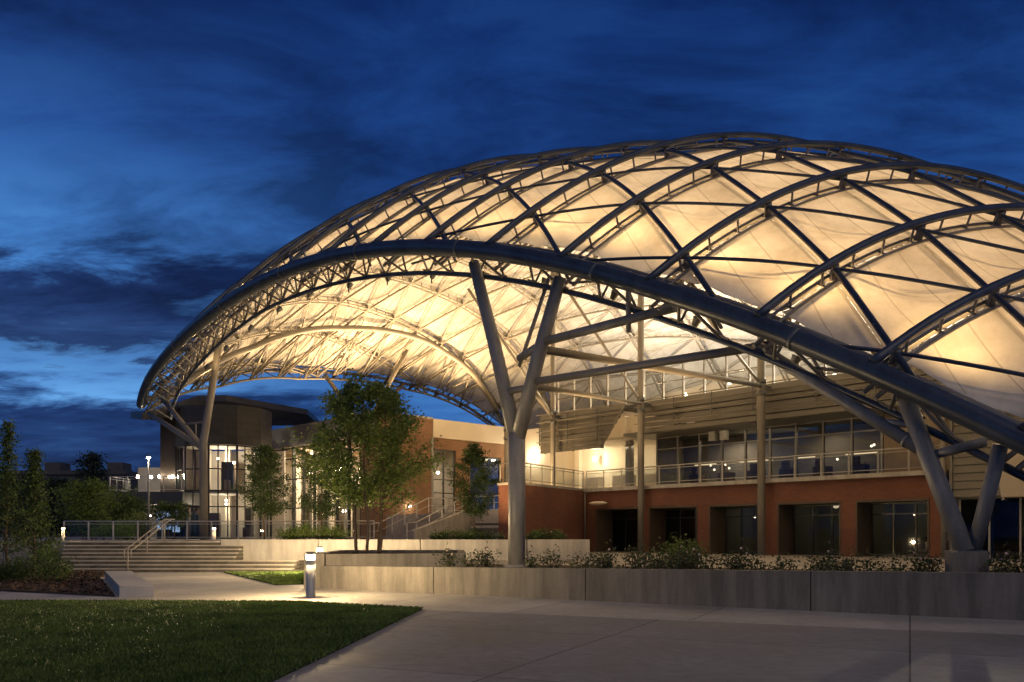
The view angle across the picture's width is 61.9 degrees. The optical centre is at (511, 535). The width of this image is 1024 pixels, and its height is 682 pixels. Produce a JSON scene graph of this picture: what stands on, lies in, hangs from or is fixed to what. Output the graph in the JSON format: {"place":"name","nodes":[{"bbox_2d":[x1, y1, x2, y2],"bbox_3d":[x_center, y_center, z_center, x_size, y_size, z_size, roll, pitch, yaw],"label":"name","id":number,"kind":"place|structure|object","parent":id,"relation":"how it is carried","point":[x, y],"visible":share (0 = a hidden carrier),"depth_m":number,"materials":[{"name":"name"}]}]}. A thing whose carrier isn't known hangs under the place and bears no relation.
{"place":"outdoors","nodes":[
{"label":"outdoors","id":0,"kind":"place"},
{"bbox_2d":[0,599,423,681],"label":"lawn","id":1,"kind":"structure","parent":0,"point":[308,663],"depth_m":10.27,"materials":[{"name":"plant"}]},
{"bbox_2d":[106,395,319,538],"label":"glass tower","id":2,"kind":"structure","parent":0,"point":[250,422],"depth_m":65.50,"materials":[{"name":"glass"}]},
{"bbox_2d":[109,476,181,491],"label":"balcony railing","id":3,"kind":"object","parent":2,"relation":"on","point":[125,484],"visible":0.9,"depth_m":62.23,"materials":[{"name":"silver metal"}]},
{"bbox_2d":[157,511,179,531],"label":"window","id":4,"kind":"structure","parent":2,"relation":"in","point":[158,526],"depth_m":62.50,"materials":[{"name":"blue glass"}]},
{"bbox_2d":[0,537,526,567],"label":"terrace","id":5,"kind":"structure","parent":0,"point":[63,543],"depth_m":36.58,"materials":[{"name":"concrete"}]},
{"bbox_2d":[49,476,138,539],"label":"spreading tree","id":6,"kind":"object","parent":5,"relation":"on","point":[87,493],"visible":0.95,"depth_m":53.44,"materials":[{"name":"green plant"}]},
{"bbox_2d":[82,517,136,539],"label":"bright shrub","id":7,"kind":"object","parent":5,"relation":"on","point":[122,530],"visible":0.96,"depth_m":49.10,"materials":[{"name":"green plant"}]},
{"bbox_2d":[97,490,162,538],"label":"spreading tree","id":8,"kind":"object","parent":5,"relation":"on","point":[129,503],"visible":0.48,"depth_m":57.55,"materials":[{"name":"green plant"}]},
{"bbox_2d":[116,505,160,539],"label":"spreading tree","id":9,"kind":"object","parent":5,"relation":"on","point":[142,528],"visible":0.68,"depth_m":51.77,"materials":[{"name":"green plant"}]},
{"bbox_2d":[145,455,151,539],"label":"lamp post","id":10,"kind":"object","parent":5,"relation":"on","point":[148,492],"visible":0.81,"depth_m":50.95,"materials":[{"name":"metal"}]},
{"bbox_2d":[144,497,197,538],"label":"spreading tree","id":11,"kind":"object","parent":5,"relation":"on","point":[171,510],"visible":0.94,"depth_m":58.84,"materials":[{"name":"green plant"}]},
{"bbox_2d":[146,338,222,539],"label":"forked column","id":12,"kind":"structure","parent":5,"relation":"on","point":[192,438],"depth_m":49.63,"materials":[{"name":"metal"}]},
{"bbox_2d":[63,520,374,539],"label":"railing","id":13,"kind":"object","parent":5,"relation":"on","point":[237,537],"visible":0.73,"depth_m":47.97,"materials":[{"name":"silver metal"}]},
{"bbox_2d":[230,441,297,538],"bbox_3d":[-11.108,-2.020,39.100,2.571,4.548,2.863,0,0,44],"label":"young maple","id":14,"kind":"object","parent":5,"relation":"on","point":[266,470],"visible":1,"depth_m":38.82,"materials":[{"name":"green plant"}]},
{"bbox_2d":[272,521,352,538],"bbox_3d":[-8.900,-0.103,38.165,3.659,1.068,1.546,0,0,0],"label":"hedge","id":15,"kind":"object","parent":5,"relation":"on","point":[324,533],"visible":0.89,"depth_m":38.04,"materials":[{"name":"green plant"}]},
{"bbox_2d":[286,433,352,538],"bbox_3d":[-8.571,-2.286,39.489,3.276,5.075,2.910,0,0,18],"label":"young maple","id":16,"kind":"object","parent":5,"relation":"on","point":[323,508],"visible":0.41,"depth_m":39.22,"materials":[{"name":"green plant"}]},
{"bbox_2d":[243,412,503,538],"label":"brick hall","id":17,"kind":"structure","parent":5,"relation":"on","point":[456,438],"depth_m":64.86,"materials":[{"name":"brick"}]},
{"bbox_2d":[324,349,408,414],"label":"tripod column","id":18,"kind":"structure","parent":17,"relation":"on","point":[390,380],"depth_m":65.31,"materials":[{"name":"metal"}]},
{"bbox_2d":[434,449,454,512],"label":"window","id":19,"kind":"structure","parent":17,"relation":"in","point":[442,489],"depth_m":64.22,"materials":[{"name":"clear glass"}]},
{"bbox_2d":[470,458,499,508],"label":"window","id":20,"kind":"structure","parent":17,"relation":"in","point":[495,488],"depth_m":67.58,"materials":[{"name":"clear glass"}]},
{"bbox_2d":[383,506,498,539],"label":"side staircase","id":21,"kind":"structure","parent":5,"relation":"on","point":[453,521],"depth_m":52.83,"materials":[{"name":"concrete"}]},
{"bbox_2d":[369,497,445,538],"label":"stair railing","id":22,"kind":"object","parent":21,"relation":"on","point":[370,531],"visible":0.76,"depth_m":55.50,"materials":[{"name":"silver metal"}]},
{"bbox_2d":[406,495,483,538],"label":"stair railing","id":23,"kind":"object","parent":21,"relation":"on","point":[407,531],"visible":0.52,"depth_m":51.84,"materials":[{"name":"silver metal"}]},
{"bbox_2d":[446,495,498,512],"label":"railing","id":24,"kind":"object","parent":21,"relation":"on","point":[461,502],"visible":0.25,"depth_m":56.65,"materials":[{"name":"silver metal"}]},
{"bbox_2d":[504,421,507,482],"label":"steel post","id":25,"kind":"object","parent":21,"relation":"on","point":[505,456],"visible":0.33,"depth_m":66.19,"materials":[{"name":"metal"}]},
{"bbox_2d":[428,526,506,538],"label":"hedge","id":26,"kind":"object","parent":5,"relation":"on","point":[471,534],"visible":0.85,"depth_m":38.05,"materials":[{"name":"green plant"}]},
{"bbox_2d":[443,442,501,529],"bbox_3d":[-1.772,-2.017,39.095,2.855,4.536,2.894,0,0,0],"label":"young maple","id":27,"kind":"object","parent":5,"relation":"on","point":[474,451],"visible":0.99,"depth_m":38.79,"materials":[{"name":"green plant"}]},
{"bbox_2d":[525,527,567,540],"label":"hedge","id":28,"kind":"object","parent":5,"relation":"on","point":[543,535],"visible":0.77,"depth_m":37.88,"materials":[{"name":"green plant"}]},
{"bbox_2d":[224,572,303,584],"bbox_3d":[-7.511,1.445,29.847,3.466,0.050,9.348,0,0,-27],"label":"lawn strip","id":29,"kind":"object","parent":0,"point":[267,582],"visible":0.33,"depth_m":25.36,"materials":[{"name":"plant"}]},
{"bbox_2d":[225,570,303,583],"bbox_3d":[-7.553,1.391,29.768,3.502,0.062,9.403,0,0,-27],"label":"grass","id":30,"kind":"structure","parent":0,"point":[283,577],"depth_m":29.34,"materials":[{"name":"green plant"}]},
{"bbox_2d":[0,570,1023,644],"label":"path","id":31,"kind":"structure","parent":0,"point":[208,586],"depth_m":17.64,"materials":[{"name":"concrete"}]},
{"bbox_2d":[0,568,137,596],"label":"mulch bed","id":32,"kind":"object","parent":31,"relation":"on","point":[5,589],"visible":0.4,"depth_m":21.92,"materials":[{"name":"brown wood"}]},
{"bbox_2d":[0,559,23,581],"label":"shrub","id":33,"kind":"object","parent":32,"relation":"on","point":[4,574],"visible":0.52,"depth_m":25.80,"materials":[{"name":"green plant"}]},
{"bbox_2d":[0,418,42,578],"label":"columnar tree","id":34,"kind":"object","parent":32,"relation":"on","point":[7,503],"visible":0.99,"depth_m":26.96,"materials":[{"name":"green plant"}]},
{"bbox_2d":[0,446,69,576],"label":"columnar tree","id":35,"kind":"object","parent":32,"relation":"on","point":[35,475],"visible":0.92,"depth_m":27.95,"materials":[{"name":"green plant"}]},
{"bbox_2d":[0,549,79,581],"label":"shrub","id":36,"kind":"object","parent":32,"relation":"on","point":[43,567],"visible":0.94,"depth_m":25.93,"materials":[{"name":"green plant"}]},
{"bbox_2d":[28,540,63,563],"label":"shrub","id":37,"kind":"object","parent":32,"relation":"on","point":[55,553],"visible":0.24,"depth_m":35.84,"materials":[{"name":"green plant"}]},
{"bbox_2d":[306,552,315,597],"bbox_3d":[-4.697,0.915,19.900,0.224,1.070,0.222,0,0,0],"label":"bollard light","id":38,"kind":"object","parent":31,"relation":"on","point":[311,578],"visible":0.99,"depth_m":19.80,"materials":[{"name":"silver metal"}]},
{"bbox_2d":[0,0,1023,471],"label":"sky","id":39,"kind":"structure","parent":0,"point":[154,154],"materials":[{"name":"blue"}]},
{"bbox_2d":[273,610,1023,681],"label":"forecourt","id":40,"kind":"structure","parent":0,"point":[441,646],"depth_m":10.43,"materials":[{"name":"concrete"}]},
{"bbox_2d":[466,551,1023,572],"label":"plaza","id":41,"kind":"structure","parent":0,"point":[767,559],"depth_m":35.93,"materials":[{"name":"plant"}]},
{"bbox_2d":[550,271,560,485],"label":"steel post","id":42,"kind":"object","parent":41,"relation":"on","point":[553,413],"visible":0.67,"depth_m":56.70,"materials":[{"name":"metal"}]},
{"bbox_2d":[536,403,626,453],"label":"louvre screen","id":43,"kind":"object","parent":42,"relation":"attached to","point":[603,425],"visible":1,"depth_m":55.81,"materials":[{"name":"metal"}]},
{"bbox_2d":[136,132,1023,481],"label":"canopy roof","id":44,"kind":"structure","parent":41,"relation":"on","point":[842,260],"depth_m":26.66,"materials":[{"name":"white fabric"}]},
{"bbox_2d":[691,316,700,326],"bbox_3d":[5.172,-5.905,23.822,0.331,0.463,0.310,0,0,0],"label":"floodlight","id":45,"kind":"object","parent":44,"relation":"hanging from","point":[696,321],"visible":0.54,"depth_m":23.75,"materials":[{"name":"metal"}]},
{"bbox_2d":[791,354,801,363],"bbox_3d":[7.188,-4.358,21.595,0.335,0.464,0.309,0,0,0],"label":"floodlight","id":46,"kind":"object","parent":44,"relation":"hanging from","point":[796,359],"visible":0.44,"depth_m":21.51,"materials":[{"name":"metal"}]},
{"bbox_2d":[634,295,650,552],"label":"steel post","id":47,"kind":"object","parent":41,"relation":"on","point":[641,408],"visible":0.69,"depth_m":51.24,"materials":[{"name":"metal"}]},
{"bbox_2d":[634,385,756,433],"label":"louvre screen","id":48,"kind":"object","parent":47,"relation":"attached to","point":[711,397],"visible":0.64,"depth_m":49.27,"materials":[{"name":"metal"}]},
{"bbox_2d":[497,323,958,557],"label":"brick building","id":49,"kind":"structure","parent":41,"relation":"on","point":[892,511],"depth_m":48.96,"materials":[{"name":"red brick"}]},
{"bbox_2d":[500,463,583,488],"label":"balcony railing","id":50,"kind":"object","parent":49,"relation":"on","point":[552,469],"visible":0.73,"depth_m":51.98,"materials":[{"name":"silver metal"}]},
{"bbox_2d":[595,507,637,551],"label":"doorway","id":51,"kind":"structure","parent":49,"relation":"in","point":[620,526],"depth_m":55.37,"materials":[{"name":"black glass"}]},
{"bbox_2d":[649,505,697,552],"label":"doorway","id":52,"kind":"structure","parent":49,"relation":"in","point":[663,520],"depth_m":52.15,"materials":[{"name":"black glass"}]},
{"bbox_2d":[709,503,756,553],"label":"doorway","id":53,"kind":"structure","parent":49,"relation":"in","point":[728,523],"depth_m":49.08,"materials":[{"name":"glass"}]},
{"bbox_2d":[586,445,940,488],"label":"balcony railing","id":54,"kind":"object","parent":49,"relation":"on","point":[769,458],"visible":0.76,"depth_m":45.61,"materials":[{"name":"silver metal"}]},
{"bbox_2d":[777,501,840,555],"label":"doorway","id":55,"kind":"structure","parent":49,"relation":"in","point":[803,528],"depth_m":45.77,"materials":[{"name":"glass"}]},
{"bbox_2d":[855,498,929,557],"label":"doorway","id":56,"kind":"structure","parent":49,"relation":"in","point":[884,527],"depth_m":42.56,"materials":[{"name":"glass"}]},
{"bbox_2d":[756,307,770,554],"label":"steel post","id":57,"kind":"object","parent":41,"relation":"on","point":[761,393],"visible":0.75,"depth_m":45.31,"materials":[{"name":"metal"}]},
{"bbox_2d":[765,364,940,419],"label":"louvre screen","id":58,"kind":"object","parent":57,"relation":"attached to","point":[799,385],"visible":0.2,"depth_m":44.61,"materials":[{"name":"metal"}]},
{"bbox_2d":[935,383,945,558],"bbox_3d":[19.635,-3.440,38.833,0.600,9.020,0.600,0,0,-43],"label":"steel post","id":59,"kind":"object","parent":41,"relation":"on","point":[943,530],"visible":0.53,"depth_m":38.73,"materials":[{"name":"metal"}]},
{"bbox_2d":[949,409,1023,558],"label":"side wing","id":60,"kind":"structure","parent":41,"relation":"on","point":[967,471],"depth_m":38.10,"materials":[{"name":"grey metal"}]},
{"label":"ground","id":61,"kind":"structure","parent":0,"visible":0},
{"bbox_2d":[0,472,26,536],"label":"distant tree","id":62,"kind":"object","parent":61,"relation":"on","point":[1,520],"visible":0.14,"depth_m":109.81,"materials":[{"name":"green plant"}]},
{"bbox_2d":[2,471,69,536],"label":"distant tree","id":63,"kind":"object","parent":61,"relation":"on","point":[19,477],"visible":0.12,"depth_m":110.45,"materials":[{"name":"green plant"}]},
{"bbox_2d":[16,474,93,536],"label":"distant tree","id":64,"kind":"object","parent":61,"relation":"on","point":[55,481],"visible":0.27,"depth_m":103.75,"materials":[{"name":"green plant"}]},
{"bbox_2d":[0,462,156,536],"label":"building","id":65,"kind":"structure","parent":61,"relation":"on","point":[60,469],"depth_m":128.00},
{"bbox_2d":[66,450,120,532],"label":"distant tree","id":66,"kind":"object","parent":61,"relation":"on","point":[92,459],"visible":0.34,"depth_m":117.39,"materials":[{"name":"green plant"}]},
{"bbox_2d":[68,475,131,536],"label":"distant tree","id":67,"kind":"object","parent":61,"relation":"on","point":[106,479],"visible":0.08,"depth_m":106.70,"materials":[{"name":"green plant"}]},
{"bbox_2d":[105,571,153,596],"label":"bench block","id":68,"kind":"structure","parent":61,"relation":"on","point":[126,583],"depth_m":21.00,"materials":[{"name":"concrete"}]},
{"bbox_2d":[59,541,303,571],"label":"front staircase","id":69,"kind":"structure","parent":61,"relation":"on","point":[188,556],"depth_m":34.73,"materials":[{"name":"concrete"}]},
{"bbox_2d":[124,519,174,569],"bbox_3d":[-14.891,0.363,35.164,0.341,2.174,3.704,0,0,4],"label":"stair handrail","id":70,"kind":"object","parent":69,"relation":"on","point":[147,536],"visible":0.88,"depth_m":35.10,"materials":[{"name":"metal"}]},
{"bbox_2d":[304,550,465,587],"bbox_3d":[-3.784,0.998,27.443,4.540,1.005,7.438,0,0,-4],"label":"tree planter","id":71,"kind":"object","parent":61,"relation":"on","point":[421,558],"visible":0.45,"depth_m":24.47,"materials":[{"name":"concrete"}]},
{"bbox_2d":[276,368,450,553],"bbox_3d":[-4.746,-2.358,27.624,5.634,5.948,5.558,0,0,0],"label":"multi stem tree","id":72,"kind":"object","parent":71,"relation":"on","point":[340,406],"visible":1,"depth_m":27.05,"materials":[{"name":"green plant"}]},
{"bbox_2d":[221,539,589,559],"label":"retaining wall","id":73,"kind":"structure","parent":61,"relation":"on","point":[274,549],"depth_m":36.10,"materials":[{"name":"concrete"}]},
{"bbox_2d":[320,566,1023,620],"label":"planter wall","id":74,"kind":"structure","parent":61,"relation":"on","point":[989,595],"depth_m":17.19,"materials":[{"name":"concrete"}]},
{"bbox_2d":[466,564,906,571],"bbox_3d":[9.520,1.200,19.050,32.017,0.700,7.947,0,0,32],"label":"planter bed","id":75,"kind":"object","parent":61,"relation":"on","point":[563,566],"depth_m":25.51,"materials":[{"name":"soil"}]},
{"bbox_2d":[432,542,458,566],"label":"rose bush","id":76,"kind":"object","parent":75,"relation":"on","point":[449,562],"visible":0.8,"depth_m":22.23,"materials":[{"name":"green plant"}]},
{"bbox_2d":[457,549,484,566],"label":"rose bush","id":77,"kind":"object","parent":75,"relation":"on","point":[464,562],"visible":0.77,"depth_m":21.96,"materials":[{"name":"green plant"}]},
{"bbox_2d":[478,541,501,566],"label":"rose bush","id":78,"kind":"object","parent":75,"relation":"on","point":[487,554],"visible":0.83,"depth_m":23.27,"materials":[{"name":"green plant"}]},
{"bbox_2d":[522,545,543,567],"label":"rose bush","id":79,"kind":"object","parent":75,"relation":"on","point":[531,562],"visible":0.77,"depth_m":21.08,"materials":[{"name":"green plant"}]},
{"bbox_2d":[535,544,565,567],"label":"rose bush","id":80,"kind":"object","parent":75,"relation":"on","point":[554,561],"visible":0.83,"depth_m":20.87,"materials":[{"name":"green plant"}]},
{"bbox_2d":[563,551,595,567],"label":"rose bush","id":81,"kind":"object","parent":75,"relation":"on","point":[585,564],"visible":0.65,"depth_m":20.06,"materials":[{"name":"green plant"}]},
{"bbox_2d":[586,549,614,567],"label":"rose bush","id":82,"kind":"object","parent":75,"relation":"on","point":[597,559],"visible":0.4,"depth_m":21.85,"materials":[{"name":"green plant"}]},
{"bbox_2d":[584,539,622,568],"bbox_3d":[2.161,0.534,20.179,0.883,0.926,0.756,0,0,31],"label":"rose bush","id":83,"kind":"object","parent":75,"relation":"on","point":[607,563],"visible":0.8,"depth_m":20.16,"materials":[{"name":"green plant"}]},
{"bbox_2d":[467,259,779,566],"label":"forked column","id":84,"kind":"structure","parent":75,"relation":"on","point":[516,420],"depth_m":25.71,"materials":[{"name":"metal"}]},
{"bbox_2d":[615,540,648,568],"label":"rose bush","id":85,"kind":"object","parent":75,"relation":"on","point":[633,558],"visible":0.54,"depth_m":21.70,"materials":[{"name":"green plant"}]},
{"bbox_2d":[628,550,663,568],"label":"rose bush","id":86,"kind":"object","parent":75,"relation":"on","point":[644,563],"visible":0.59,"depth_m":19.27,"materials":[{"name":"green plant"}]},
{"bbox_2d":[636,543,672,568],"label":"rose bush","id":87,"kind":"object","parent":75,"relation":"on","point":[648,556],"visible":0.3,"depth_m":20.87,"materials":[{"name":"green plant"}]},
{"bbox_2d":[644,542,687,568],"bbox_3d":[3.385,0.564,18.989,0.917,0.846,0.947,0,0,26],"label":"rose bush","id":88,"kind":"object","parent":75,"relation":"on","point":[667,566],"visible":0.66,"depth_m":19.01,"materials":[{"name":"green plant"}]},
{"bbox_2d":[645,532,708,568],"bbox_3d":[4.513,0.484,22.515,1.514,1.161,1.660,0,0,35],"label":"leafy shrub","id":89,"kind":"object","parent":75,"relation":"on","point":[676,546],"visible":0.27,"depth_m":22.45,"materials":[{"name":"green plant"}]},
{"bbox_2d":[661,537,695,568],"bbox_3d":[4.195,0.494,21.148,0.830,1.017,0.970,0,0,41],"label":"rose bush","id":90,"kind":"object","parent":75,"relation":"on","point":[686,552],"visible":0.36,"depth_m":20.99,"materials":[{"name":"green plant"}]},
{"bbox_2d":[671,538,706,568],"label":"rose bush","id":91,"kind":"object","parent":75,"relation":"on","point":[689,565],"visible":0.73,"depth_m":19.20,"materials":[{"name":"green plant"}]},
{"bbox_2d":[687,547,721,569],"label":"rose bush","id":92,"kind":"object","parent":75,"relation":"on","point":[709,561],"visible":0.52,"depth_m":20.75,"materials":[{"name":"green plant"}]},
{"bbox_2d":[710,552,745,569],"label":"rose bush","id":93,"kind":"object","parent":75,"relation":"on","point":[732,566],"visible":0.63,"depth_m":18.89,"materials":[{"name":"green plant"}]},
{"bbox_2d":[717,537,753,569],"bbox_3d":[5.257,0.515,20.064,0.792,0.971,0.926,0,0,-22],"label":"rose bush","id":94,"kind":"object","parent":75,"relation":"on","point":[741,554],"visible":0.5,"depth_m":19.98,"materials":[{"name":"green plant"}]},
{"bbox_2d":[739,548,767,569],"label":"rose bush","id":95,"kind":"object","parent":75,"relation":"on","point":[750,563],"visible":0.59,"depth_m":18.45,"materials":[{"name":"green plant"}]},
{"bbox_2d":[763,547,799,569],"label":"rose bush","id":96,"kind":"object","parent":75,"relation":"on","point":[782,565],"visible":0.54,"depth_m":17.66,"materials":[{"name":"green plant"}]},
{"bbox_2d":[796,551,834,570],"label":"rose bush","id":97,"kind":"object","parent":75,"relation":"on","point":[822,561],"visible":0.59,"depth_m":17.99,"materials":[{"name":"green plant"}]},
{"bbox_2d":[802,541,838,570],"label":"rose bush","id":98,"kind":"object","parent":75,"relation":"on","point":[829,557],"visible":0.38,"depth_m":18.99,"materials":[{"name":"green plant"}]},
{"bbox_2d":[815,548,862,570],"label":"rose bush","id":99,"kind":"object","parent":75,"relation":"on","point":[846,562],"visible":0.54,"depth_m":17.16,"materials":[{"name":"green plant"}]},
{"bbox_2d":[827,547,860,570],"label":"rose bush","id":100,"kind":"object","parent":75,"relation":"on","point":[851,560],"visible":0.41,"depth_m":18.74,"materials":[{"name":"green plant"}]},
{"bbox_2d":[855,549,885,570],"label":"rose bush","id":101,"kind":"object","parent":75,"relation":"on","point":[867,564],"visible":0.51,"depth_m":17.42,"materials":[{"name":"green plant"}]},
{"bbox_2d":[754,343,1007,571],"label":"raking column","id":102,"kind":"structure","parent":75,"relation":"on","point":[967,553],"depth_m":16.90,"materials":[{"name":"metal"}]},
{"bbox_2d":[870,555,909,571],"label":"rose bush","id":103,"kind":"object","parent":75,"relation":"on","point":[893,567],"visible":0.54,"depth_m":17.11,"materials":[{"name":"green plant"}]},
{"bbox_2d":[892,545,936,571],"bbox_3d":[8.106,0.548,17.050,0.851,0.893,0.729,0,0,-15],"label":"rose bush","id":104,"kind":"object","parent":75,"relation":"on","point":[919,566],"visible":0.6,"depth_m":16.94,"materials":[{"name":"green plant"}]},
{"bbox_2d":[910,545,943,571],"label":"rose bush","id":105,"kind":"object","parent":75,"relation":"on","point":[937,564],"visible":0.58,"depth_m":18.17,"materials":[{"name":"green plant"}]},
{"bbox_2d":[979,543,1021,572],"bbox_3d":[9.136,0.543,15.937,0.862,0.904,0.738,0,0,3],"label":"rose bush","id":106,"kind":"object","parent":75,"relation":"on","point":[996,566],"visible":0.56,"depth_m":15.96,"materials":[{"name":"green plant"}]},
{"bbox_2d":[993,546,1023,572],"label":"rose bush","id":107,"kind":"object","parent":75,"relation":"on","point":[1014,565],"visible":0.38,"depth_m":17.95,"materials":[{"name":"green plant"}]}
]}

